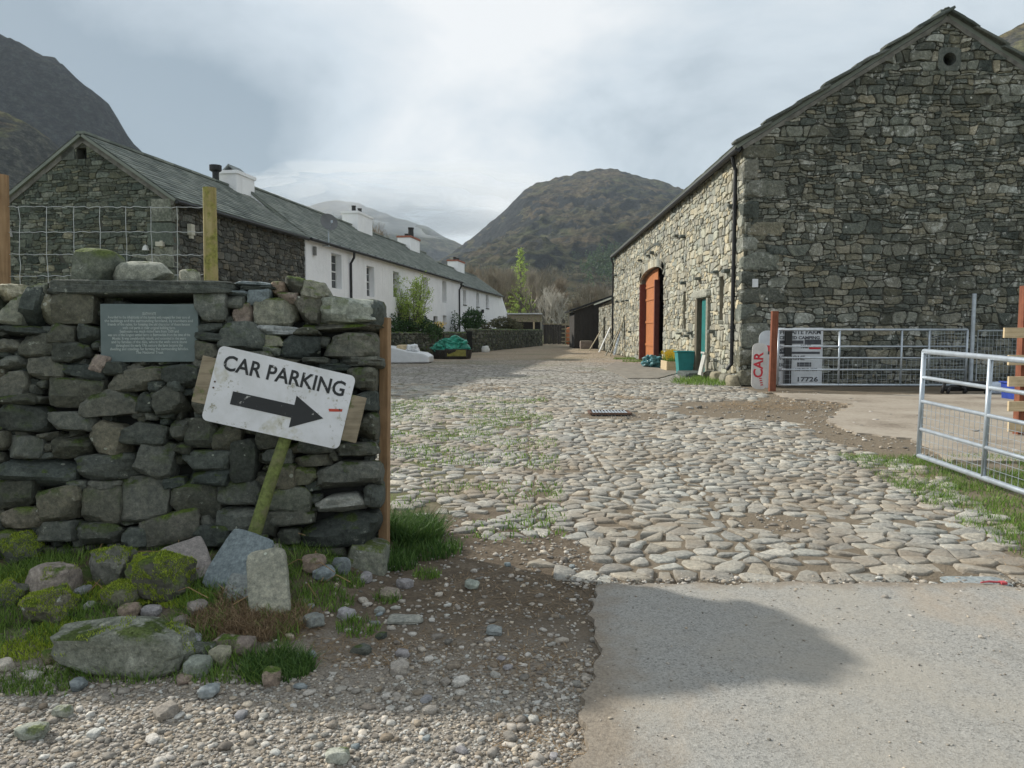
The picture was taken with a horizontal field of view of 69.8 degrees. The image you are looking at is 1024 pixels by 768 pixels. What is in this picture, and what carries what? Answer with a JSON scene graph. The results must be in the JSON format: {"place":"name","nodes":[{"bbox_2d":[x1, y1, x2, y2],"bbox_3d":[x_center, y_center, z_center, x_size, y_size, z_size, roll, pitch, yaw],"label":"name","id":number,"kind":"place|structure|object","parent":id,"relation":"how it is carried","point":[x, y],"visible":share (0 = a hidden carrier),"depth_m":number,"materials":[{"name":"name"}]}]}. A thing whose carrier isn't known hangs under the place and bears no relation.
{"place":"outdoors","nodes":[
{"label":"outdoors","id":0,"kind":"place"},
{"bbox_2d":[0,111,59,189],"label":"hillside","id":1,"kind":"structure","parent":0,"point":[26,149],"depth_m":362.41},
{"bbox_2d":[0,34,141,151],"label":"crag hill","id":2,"kind":"structure","parent":0,"point":[56,102],"depth_m":678.28,"materials":[{"name":"stone"}]},
{"bbox_2d":[307,200,461,261],"bbox_3d":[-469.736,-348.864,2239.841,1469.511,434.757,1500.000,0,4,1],"label":"distant hillside","id":3,"kind":"structure","parent":0,"point":[435,246],"depth_m":2202.03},
{"bbox_2d":[0,384,1023,767],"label":"earth ground","id":4,"kind":"structure","parent":0,"point":[584,634],"depth_m":3.66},
{"bbox_2d":[0,579,29,608],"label":"mossy boulder","id":5,"kind":"object","parent":4,"relation":"on","point":[23,587],"visible":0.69,"depth_m":3.40,"materials":[{"name":"stone"}]},
{"bbox_2d":[0,531,43,563],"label":"mossy boulder","id":6,"kind":"object","parent":4,"relation":"on","point":[6,555],"visible":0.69,"depth_m":3.80,"materials":[{"name":"stone"}]},
{"bbox_2d":[14,721,49,740],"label":"rock","id":7,"kind":"object","parent":4,"relation":"on","point":[37,730],"visible":1,"depth_m":2.45,"materials":[{"name":"stone"}]},
{"bbox_2d":[18,584,81,624],"bbox_3d":[-2.098,1.012,3.350,0.234,0.166,0.201,0,4,1],"label":"mossy boulder","id":8,"kind":"object","parent":4,"relation":"on","point":[62,599],"visible":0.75,"depth_m":3.28,"materials":[{"name":"stone"}]},
{"bbox_2d":[25,561,83,591],"bbox_3d":[-2.198,0.944,3.522,0.244,0.168,0.176,0,4,1],"label":"pink rock","id":9,"kind":"object","parent":4,"relation":"on","point":[64,573],"visible":0.69,"depth_m":3.47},
{"bbox_2d":[51,704,73,717],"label":"rock","id":10,"kind":"object","parent":4,"relation":"on","point":[63,710],"visible":0.98,"depth_m":2.59,"materials":[{"name":"stone"}]},
{"bbox_2d":[69,677,87,691],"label":"rock","id":11,"kind":"object","parent":4,"relation":"on","point":[77,684],"visible":1,"depth_m":2.79,"materials":[{"name":"grey stone"}]},
{"bbox_2d":[0,529,210,661],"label":"moss","id":12,"kind":"object","parent":4,"relation":"on","point":[35,636],"visible":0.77,"depth_m":3.41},
{"bbox_2d":[0,174,217,283],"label":"wire fence","id":13,"kind":"object","parent":4,"relation":"on","point":[210,244],"visible":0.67,"depth_m":4.70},
{"bbox_2d":[89,545,137,586],"bbox_3d":[-1.976,0.907,3.630,0.227,0.244,0.170,0,4,1],"label":"pointed rock","id":14,"kind":"object","parent":4,"relation":"on","point":[107,572],"visible":0.61,"depth_m":3.57,"materials":[{"name":"stone"}]},
{"bbox_2d":[100,580,139,607],"bbox_3d":[-1.828,0.985,3.442,0.175,0.120,0.142,0,4,1],"label":"mossy boulder","id":15,"kind":"object","parent":4,"relation":"on","point":[119,596],"visible":0.69,"depth_m":3.38,"materials":[{"name":"stone"}]},
{"bbox_2d":[50,616,195,678],"bbox_3d":[-1.569,1.062,2.977,0.553,0.214,0.235,0,4,1],"label":"kerb boulder","id":16,"kind":"object","parent":4,"relation":"on","point":[159,649],"visible":0.94,"depth_m":2.87,"materials":[{"name":"stone"}]},
{"bbox_2d":[117,602,141,615],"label":"rock","id":17,"kind":"object","parent":4,"relation":"on","point":[131,609],"visible":0.79,"depth_m":3.31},
{"bbox_2d":[140,604,161,616],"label":"rubble stone","id":18,"kind":"object","parent":4,"relation":"on","point":[155,610],"visible":0.93,"depth_m":3.33,"materials":[{"name":"grey stone"}]},
{"bbox_2d":[9,131,309,286],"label":"stone outbuilding","id":19,"kind":"structure","parent":4,"relation":"on","point":[257,241],"depth_m":20.69,"materials":[{"name":"grey stone"}]},
{"bbox_2d":[124,551,196,603],"bbox_3d":[-1.695,0.935,3.534,0.330,0.261,0.265,0,4,1],"label":"mossy boulder","id":20,"kind":"object","parent":4,"relation":"on","point":[147,565],"visible":0.72,"depth_m":3.43,"materials":[{"name":"stone"}]},
{"bbox_2d":[153,700,178,720],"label":"rubble stone","id":21,"kind":"object","parent":4,"relation":"on","point":[168,709],"visible":0.96,"depth_m":2.58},
{"bbox_2d":[0,537,347,697],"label":"grass","id":22,"kind":"structure","parent":4,"relation":"on","point":[81,612],"depth_m":3.28,"materials":[{"name":"plant"}]},
{"bbox_2d":[161,536,211,581],"bbox_3d":[-1.622,0.893,3.667,0.220,0.213,0.226,-3,5,-37],"label":"slate slab","id":23,"kind":"object","parent":4,"relation":"on","point":[195,548],"depth_m":3.68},
{"bbox_2d":[0,276,389,575],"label":"dry stone wall","id":24,"kind":"structure","parent":4,"relation":"on","point":[97,448],"depth_m":3.98,"materials":[{"name":"grey stone"}]},
{"bbox_2d":[70,248,125,279],"bbox_3d":[-2.343,-0.649,4.143,0.277,0.232,0.257,0,4,1],"label":"boulder","id":25,"kind":"object","parent":24,"relation":"on","point":[94,264],"visible":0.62,"depth_m":4.04,"materials":[{"name":"stone"}]},
{"bbox_2d":[113,261,174,280],"bbox_3d":[-2.089,-0.618,4.178,0.309,0.157,0.246,0,4,1],"label":"boulder","id":26,"kind":"object","parent":24,"relation":"on","point":[139,270],"visible":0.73,"depth_m":4.07,"materials":[{"name":"stone"}]},
{"bbox_2d":[100,304,200,361],"bbox_3d":[-1.975,-0.278,4.018,0.507,0.317,0.060,-1,4,-7],"label":"slate plaque","id":27,"kind":"object","parent":24,"relation":"attached to","point":[148,332],"visible":1,"depth_m":4.00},
{"bbox_2d":[179,269,200,279],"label":"stone","id":28,"kind":"object","parent":24,"relation":"on","point":[189,274],"visible":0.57,"depth_m":4.17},
{"bbox_2d":[182,654,212,677],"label":"rock","id":29,"kind":"object","parent":4,"relation":"on","point":[192,663],"visible":0.88,"depth_m":2.88,"materials":[{"name":"stone"}]},
{"bbox_2d":[187,599,208,615],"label":"rubble stone","id":30,"kind":"object","parent":4,"relation":"on","point":[193,605],"visible":0.72,"depth_m":3.35,"materials":[{"name":"grey stone"}]},
{"bbox_2d":[53,533,349,604],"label":"dry stalks","id":31,"kind":"object","parent":4,"relation":"on","point":[246,596],"visible":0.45,"depth_m":3.56,"materials":[{"name":"plant"}]},
{"bbox_2d":[193,641,216,654],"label":"rock","id":32,"kind":"object","parent":4,"relation":"on","point":[199,647],"visible":0.52,"depth_m":3.02,"materials":[{"name":"stone"}]},
{"bbox_2d":[197,682,219,698],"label":"rock","id":33,"kind":"object","parent":4,"relation":"on","point":[209,691],"visible":1,"depth_m":2.73,"materials":[{"name":"grey stone"}]},
{"bbox_2d":[208,645,231,666],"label":"rock","id":34,"kind":"object","parent":4,"relation":"on","point":[216,651],"visible":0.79,"depth_m":2.96,"materials":[{"name":"stone"}]},
{"bbox_2d":[223,573,247,600],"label":"stone","id":35,"kind":"object","parent":4,"relation":"on","point":[239,580],"depth_m":3.49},
{"bbox_2d":[202,529,273,590],"bbox_3d":[-1.333,0.881,3.601,0.293,0.293,0.219,1,4,20],"label":"slate slab","id":36,"kind":"object","parent":4,"relation":"on","point":[238,547],"depth_m":3.60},
{"bbox_2d":[230,635,256,656],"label":"rock","id":37,"kind":"object","parent":4,"relation":"on","point":[242,642],"visible":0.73,"depth_m":3.04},
{"bbox_2d":[246,547,290,614],"bbox_3d":[-1.129,0.925,3.405,0.212,0.303,0.190,-1,4,-10],"label":"slate slab","id":38,"kind":"object","parent":4,"relation":"on","point":[267,575],"depth_m":3.38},
{"bbox_2d":[262,666,280,686],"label":"rock","id":39,"kind":"object","parent":4,"relation":"on","point":[271,675],"visible":1,"depth_m":2.82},
{"bbox_2d":[221,637,329,683],"bbox_3d":[-0.952,1.111,2.958,0.434,0.090,0.376,0,4,1],"label":"weed tuft","id":40,"kind":"object","parent":4,"relation":"on","point":[289,665],"visible":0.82,"depth_m":2.95,"materials":[{"name":"green plant"}]},
{"bbox_2d":[192,346,366,534],"bbox_3d":[-1.208,0.430,3.845,0.887,1.256,0.185,-1,4,-11],"label":"car parking sign","id":41,"kind":"object","parent":4,"relation":"on","point":[286,402],"visible":1,"depth_m":3.83,"materials":[{"name":"wood"}]},
{"bbox_2d":[303,612,324,627],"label":"rubble stone","id":42,"kind":"object","parent":4,"relation":"on","point":[313,622],"visible":0.96,"depth_m":3.31,"materials":[{"name":"grey stone"}]},
{"bbox_2d":[302,553,326,573],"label":"rock","id":43,"kind":"object","parent":4,"relation":"on","point":[309,561],"visible":0.85,"depth_m":3.73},
{"bbox_2d":[312,564,335,580],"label":"rock","id":44,"kind":"object","parent":4,"relation":"on","point":[322,572],"visible":0.71,"depth_m":3.71,"materials":[{"name":"grey stone"}]},
{"bbox_2d":[325,747,349,764],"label":"rock","id":45,"kind":"object","parent":4,"relation":"on","point":[338,755],"visible":1,"depth_m":2.32,"materials":[{"name":"stone"}]},
{"bbox_2d":[332,557,350,575],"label":"rock","id":46,"kind":"object","parent":4,"relation":"on","point":[345,563],"visible":0.82,"depth_m":3.86,"materials":[{"name":"grey stone"}]},
{"bbox_2d":[336,606,355,619],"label":"rubble stone","id":47,"kind":"object","parent":4,"relation":"on","point":[342,611],"visible":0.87,"depth_m":3.44,"materials":[{"name":"grey stone"}]},
{"bbox_2d":[350,643,371,654],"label":"rubble stone","id":48,"kind":"object","parent":4,"relation":"on","point":[363,649],"visible":1,"depth_m":3.10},
{"bbox_2d":[301,559,442,638],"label":"grass sprigs","id":49,"kind":"object","parent":4,"relation":"on","point":[331,597],"depth_m":3.61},
{"bbox_2d":[378,317,390,541],"bbox_3d":[-0.762,0.325,4.397,0.077,1.441,0.100,0,4,1],"label":"timber post","id":50,"kind":"object","parent":4,"relation":"on","point":[385,396],"visible":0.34,"depth_m":4.35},
{"bbox_2d":[174,566,597,767],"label":"dead bracken","id":51,"kind":"object","parent":4,"relation":"on","point":[242,622],"visible":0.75,"depth_m":3.23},
{"bbox_2d":[379,587,400,599],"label":"rubble stone","id":52,"kind":"object","parent":4,"relation":"on","point":[389,590],"visible":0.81,"depth_m":3.74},
{"bbox_2d":[390,657,409,675],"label":"rubble stone","id":53,"kind":"object","parent":4,"relation":"on","point":[399,666],"visible":0.98,"depth_m":2.92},
{"bbox_2d":[387,614,422,624],"bbox_3d":[-0.502,1.110,3.462,0.174,0.021,0.102,0,4,1],"label":"flat slate","id":54,"kind":"object","parent":4,"relation":"on","point":[402,619],"visible":1,"depth_m":3.43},
{"bbox_2d":[387,500,465,571],"bbox_3d":[-0.635,0.917,4.644,0.713,0.236,1.143,0,4,1],"label":"weed tuft","id":55,"kind":"object","parent":4,"relation":"on","point":[416,532],"visible":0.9,"depth_m":4.63,"materials":[{"name":"green plant"}]},
{"bbox_2d":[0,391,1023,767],"bbox_3d":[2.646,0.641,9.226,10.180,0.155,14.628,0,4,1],"label":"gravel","id":56,"kind":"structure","parent":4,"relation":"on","point":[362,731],"depth_m":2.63,"materials":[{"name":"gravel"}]},
{"bbox_2d":[391,344,717,383],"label":"cobbled lane","id":57,"kind":"structure","parent":4,"relation":"on","point":[524,366],"depth_m":25.79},
{"bbox_2d":[251,186,463,331],"bbox_3d":[-8.429,-5.871,41.451,5.790,8.450,25.995,1,4,9],"label":"white farmhouse","id":58,"kind":"object","parent":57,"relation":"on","point":[358,258],"visible":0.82,"depth_m":36.42,"materials":[{"name":"paint"}]},
{"bbox_2d":[320,214,337,246],"bbox_3d":[-7.405,-6.219,29.628,0.651,1.345,0.512,0,4,1],"label":"satellite dish","id":59,"kind":"object","parent":58,"relation":"attached to","point":[328,221],"visible":1,"depth_m":29.68,"materials":[{"name":"metal"}]},
{"bbox_2d":[331,254,336,288],"bbox_3d":[-7.719,-4.797,31.280,0.080,1.470,1.100,1,4,9],"label":"window","id":60,"kind":"structure","parent":58,"relation":"in","point":[333,257],"depth_m":31.66,"materials":[{"name":"white paint"}]},
{"bbox_2d":[391,344,433,362],"bbox_3d":[-4.914,-1.315,31.333,2.964,0.817,1.500,0,4,1],"label":"wrapped bundle","id":61,"kind":"object","parent":57,"relation":"on","point":[411,353],"visible":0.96,"depth_m":30.59,"materials":[{"name":"white plastic"}]},
{"bbox_2d":[393,270,438,331],"bbox_3d":[-5.473,-4.132,39.770,2.906,4.044,2.508,-4,6,-44],"label":"lime shrub","id":62,"kind":"object","parent":57,"relation":"on","point":[406,308],"visible":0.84,"depth_m":39.54,"materials":[{"name":"green plant"}]},
{"bbox_2d":[391,331,466,354],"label":"garden wall","id":63,"kind":"structure","parent":57,"relation":"on","point":[421,340],"depth_m":39.14,"materials":[{"name":"stone"}]},
{"bbox_2d":[390,312,444,342],"bbox_3d":[-5.568,-2.800,39.876,2.240,2.565,5.144,4,6,45],"label":"evergreen hedge","id":64,"kind":"object","parent":63,"relation":"on","point":[399,325],"visible":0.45,"depth_m":39.62,"materials":[{"name":"green plant"}]},
{"bbox_2d":[430,335,471,358],"bbox_3d":[-2.988,-1.829,36.023,2.091,1.169,1.984,0,4,1],"label":"tarp tub","id":65,"kind":"object","parent":57,"relation":"on","point":[454,347],"visible":1,"depth_m":35.37,"materials":[{"name":"green plastic"}]},
{"bbox_2d":[458,306,486,329],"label":"clipped bush","id":66,"kind":"object","parent":57,"relation":"on","point":[467,321],"visible":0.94,"depth_m":49.99,"materials":[{"name":"green plant"}]},
{"bbox_2d":[464,328,542,352],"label":"garden wall","id":67,"kind":"structure","parent":57,"relation":"on","point":[492,339],"depth_m":53.34,"materials":[{"name":"stone"}]},
{"bbox_2d":[487,316,523,330],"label":"clipped bush","id":68,"kind":"object","parent":57,"relation":"on","point":[505,322],"visible":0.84,"depth_m":58.10,"materials":[{"name":"green plant"}]},
{"bbox_2d":[507,313,541,328],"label":"open shed","id":69,"kind":"structure","parent":57,"relation":"on","point":[532,323],"depth_m":74.69,"materials":[{"name":"wood"}]},
{"bbox_2d":[543,323,568,343],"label":"board fence","id":70,"kind":"object","parent":57,"relation":"on","point":[550,334],"visible":0.7,"depth_m":75.74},
{"bbox_2d":[565,295,611,348],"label":"black shed","id":71,"kind":"structure","parent":57,"relation":"on","point":[584,323],"depth_m":56.70,"materials":[{"name":"wood"}]},
{"bbox_2d":[604,361,676,378],"bbox_3d":[4.489,-0.556,26.548,2.358,0.060,11.598,0,4,1],"label":"door apron","id":72,"kind":"object","parent":57,"relation":"on","point":[629,370],"depth_m":24.11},
{"bbox_2d":[661,349,675,369],"bbox_3d":[5.437,-0.855,25.417,0.528,0.731,1.189,0,4,1],"label":"flower trough","id":73,"kind":"object","parent":72,"relation":"on","point":[668,362],"visible":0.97,"depth_m":25.04,"materials":[{"name":"beige wood"}]},
{"bbox_2d":[445,350,851,409],"bbox_3d":[2.421,-1.023,32.551,10.507,0.015,40.555,0,4,1],"label":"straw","id":74,"kind":"object","parent":57,"relation":"on","point":[628,397],"visible":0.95,"depth_m":13.82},
{"bbox_2d":[640,354,662,367],"bbox_3d":[5.253,-0.820,27.256,0.887,0.584,1.279,0,4,1],"label":"tarpaulin","id":75,"kind":"object","parent":57,"relation":"on","point":[651,360],"visible":0.9,"depth_m":26.91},
{"bbox_2d":[614,356,725,385],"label":"weeds","id":76,"kind":"object","parent":57,"relation":"on","point":[695,379],"visible":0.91,"depth_m":19.38,"materials":[{"name":"green plant"}]},
{"bbox_2d":[673,351,694,372],"bbox_3d":[5.407,-0.671,23.011,0.601,0.730,0.602,0,4,1],"label":"plastic bin","id":77,"kind":"object","parent":57,"relation":"on","point":[684,360],"visible":0.91,"depth_m":22.77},
{"bbox_2d":[375,382,1023,585],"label":"cobbled yard","id":78,"kind":"structure","parent":4,"relation":"on","point":[923,537],"depth_m":6.36,"materials":[{"name":"stone"}]},
{"bbox_2d":[390,396,567,542],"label":"joint grass","id":79,"kind":"structure","parent":78,"relation":"on","point":[510,458],"depth_m":7.98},
{"bbox_2d":[587,410,631,415],"bbox_3d":[1.591,0.477,11.999,0.680,0.062,0.480,0,4,1],"label":"drain grating","id":80,"kind":"object","parent":78,"relation":"on","point":[607,412],"visible":1,"depth_m":11.82,"materials":[{"name":"metal"}]},
{"bbox_2d":[751,343,767,388],"bbox_3d":[5.782,-0.416,17.144,0.402,1.076,0.171,0,4,1],"label":"car board","id":81,"kind":"object","parent":4,"relation":"on","point":[759,365],"visible":1,"depth_m":17.13,"materials":[{"name":"white paint"}]},
{"bbox_2d":[759,330,769,387],"bbox_3d":[6.119,-0.598,17.598,0.472,1.370,0.212,0,4,1],"label":"arched board","id":82,"kind":"object","parent":4,"relation":"on","point":[764,337],"visible":0.18,"depth_m":17.62,"materials":[{"name":"white paint"}]},
{"bbox_2d":[768,311,778,390],"bbox_3d":[5.918,-0.717,16.616,0.159,1.861,0.120,0,4,1],"label":"gate post","id":83,"kind":"object","parent":4,"relation":"on","point":[773,351],"visible":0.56,"depth_m":16.56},
{"bbox_2d":[776,329,968,385],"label":"yard gate","id":84,"kind":"structure","parent":83,"relation":"attached to","point":[928,357],"depth_m":16.74,"materials":[{"name":"metal"}]},
{"bbox_2d":[778,327,822,383],"bbox_3d":[6.875,-0.673,17.600,1.157,1.378,0.115,0,4,1],"label":"farm notice board","id":85,"kind":"object","parent":4,"relation":"on","point":[801,338],"visible":0.61,"depth_m":17.61,"materials":[{"name":"white metal"}]},
{"bbox_2d":[772,393,1023,463],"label":"concrete apron","id":86,"kind":"object","parent":4,"relation":"on","point":[896,415],"visible":0.78,"depth_m":11.12,"materials":[{"name":"concrete"}]},
{"bbox_2d":[1003,286,1023,434],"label":"timber rails","id":87,"kind":"object","parent":86,"relation":"on","point":[1016,405],"visible":0.77,"depth_m":9.43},
{"bbox_2d":[837,451,1023,557],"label":"grass","id":88,"kind":"structure","parent":4,"relation":"on","point":[965,487],"depth_m":6.30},
{"bbox_2d":[940,380,985,393],"bbox_3d":[9.841,0.056,15.827,1.302,0.307,0.283,0,4,1],"label":"metal frame","id":89,"kind":"object","parent":4,"relation":"on","point":[965,389],"visible":0.6,"depth_m":15.79,"materials":[{"name":"black metal"}]},
{"bbox_2d":[916,349,1023,494],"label":"field gate","id":90,"kind":"structure","parent":4,"relation":"on","point":[986,414],"depth_m":6.48,"materials":[{"name":"metal"}]},
{"bbox_2d":[968,294,976,380],"bbox_3d":[10.774,-0.998,17.175,0.089,2.220,0.089,0,4,1],"label":"steel post","id":91,"kind":"object","parent":4,"relation":"on","point":[972,332],"visible":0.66,"depth_m":17.14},
{"bbox_2d":[940,576,1013,586],"bbox_3d":[2.506,1.071,3.959,0.345,0.029,0.154,0,4,1],"label":"flat slate","id":92,"kind":"object","parent":4,"relation":"on","point":[972,579],"visible":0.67,"depth_m":3.97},
{"bbox_2d":[975,330,1016,380],"bbox_3d":[12.424,-0.579,17.225,3.038,1.378,0.040,0,4,1],"label":"fence","id":93,"kind":"object","parent":4,"relation":"on","point":[976,377],"visible":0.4,"depth_m":17.23,"materials":[{"name":"metal"}]},
{"bbox_2d":[0,0,1023,244],"label":"sky","id":94,"kind":"structure","parent":0,"point":[437,115],"materials":[{"name":"grey"}]},
{"bbox_2d":[438,168,683,331],"bbox_3d":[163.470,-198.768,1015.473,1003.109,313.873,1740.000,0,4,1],"label":"fell","id":95,"kind":"structure","parent":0,"point":[555,222],"depth_m":907.51,"materials":[{"name":"plant"}]},
{"bbox_2d":[471,265,611,323],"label":"scrub","id":96,"kind":"object","parent":95,"relation":"on","point":[570,288],"visible":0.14,"depth_m":461.61,"materials":[{"name":"brown plant"}]},
{"bbox_2d":[570,235,622,289],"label":"conifer wood","id":97,"kind":"object","parent":95,"relation":"on","point":[601,260],"visible":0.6,"depth_m":606.39,"materials":[{"name":"plant"}]},
{"bbox_2d":[570,581,1023,767],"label":"tarmac road","id":98,"kind":"structure","parent":0,"point":[937,715],"depth_m":2.84,"materials":[{"name":"asphalt"}]},
{"bbox_2d":[999,23,1023,52],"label":"hillside","id":99,"kind":"structure","parent":0,"point":[1014,37],"depth_m":488.60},
{"label":"ground","id":100,"kind":"structure","parent":0,"visible":0},
{"bbox_2d":[436,257,506,331],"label":"white cottage","id":101,"kind":"structure","parent":100,"relation":"on","point":[485,299],"depth_m":62.49,"materials":[{"name":"paint"}]},
{"bbox_2d":[477,262,516,301],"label":"bare tree","id":102,"kind":"object","parent":100,"relation":"on","point":[490,283],"visible":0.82,"depth_m":84.57,"materials":[{"name":"brown plant"}]},
{"bbox_2d":[479,266,519,312],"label":"bare tree","id":103,"kind":"object","parent":100,"relation":"on","point":[506,304],"visible":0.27,"depth_m":91.43,"materials":[{"name":"green plant"}]},
{"bbox_2d":[492,265,546,318],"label":"bare tree","id":104,"kind":"object","parent":100,"relation":"on","point":[530,277],"visible":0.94,"depth_m":85.16,"materials":[{"name":"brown plant"}]},
{"bbox_2d":[505,247,536,318],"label":"larch tree","id":105,"kind":"object","parent":100,"relation":"on","point":[520,266],"visible":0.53,"depth_m":89.23,"materials":[{"name":"green plant"}]},
{"bbox_2d":[515,263,557,342],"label":"bare tree","id":106,"kind":"object","parent":100,"relation":"on","point":[544,286],"visible":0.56,"depth_m":92.60,"materials":[{"name":"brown plant"}]},
{"bbox_2d":[536,285,567,329],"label":"bare tree","id":107,"kind":"object","parent":100,"relation":"on","point":[551,304],"visible":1,"depth_m":79.27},
{"bbox_2d":[541,275,581,335],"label":"bare tree","id":108,"kind":"object","parent":100,"relation":"on","point":[560,284],"visible":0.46,"depth_m":95.11,"materials":[{"name":"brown plant"}]},
{"bbox_2d":[574,280,611,307],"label":"bare tree","id":109,"kind":"object","parent":100,"relation":"on","point":[584,299],"visible":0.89,"depth_m":88.58,"materials":[{"name":"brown plant"}]},
{"bbox_2d":[594,297,613,351],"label":"stone lean to","id":110,"kind":"object","parent":100,"relation":"on","point":[605,314],"visible":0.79,"depth_m":50.18,"materials":[{"name":"stone"}]},
{"bbox_2d":[610,6,1023,385],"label":"stone barn","id":111,"kind":"structure","parent":100,"relation":"on","point":[883,188],"depth_m":17.85,"materials":[{"name":"grey stone"}]},
{"bbox_2d":[639,268,659,359],"bbox_3d":[5.993,-2.964,32.109,0.345,3.945,3.310,0,4,1],"label":"cart door","id":112,"kind":"structure","parent":111,"relation":"in","point":[649,294],"depth_m":32.57,"materials":[{"name":"red paint"}]},
{"bbox_2d":[701,299,705,371],"bbox_3d":[5.778,-1.443,21.829,0.070,2.180,0.900,0,4,1],"label":"side door","id":113,"kind":"structure","parent":111,"relation":"in","point":[704,300],"depth_m":22.02,"materials":[{"name":"teal paint"}]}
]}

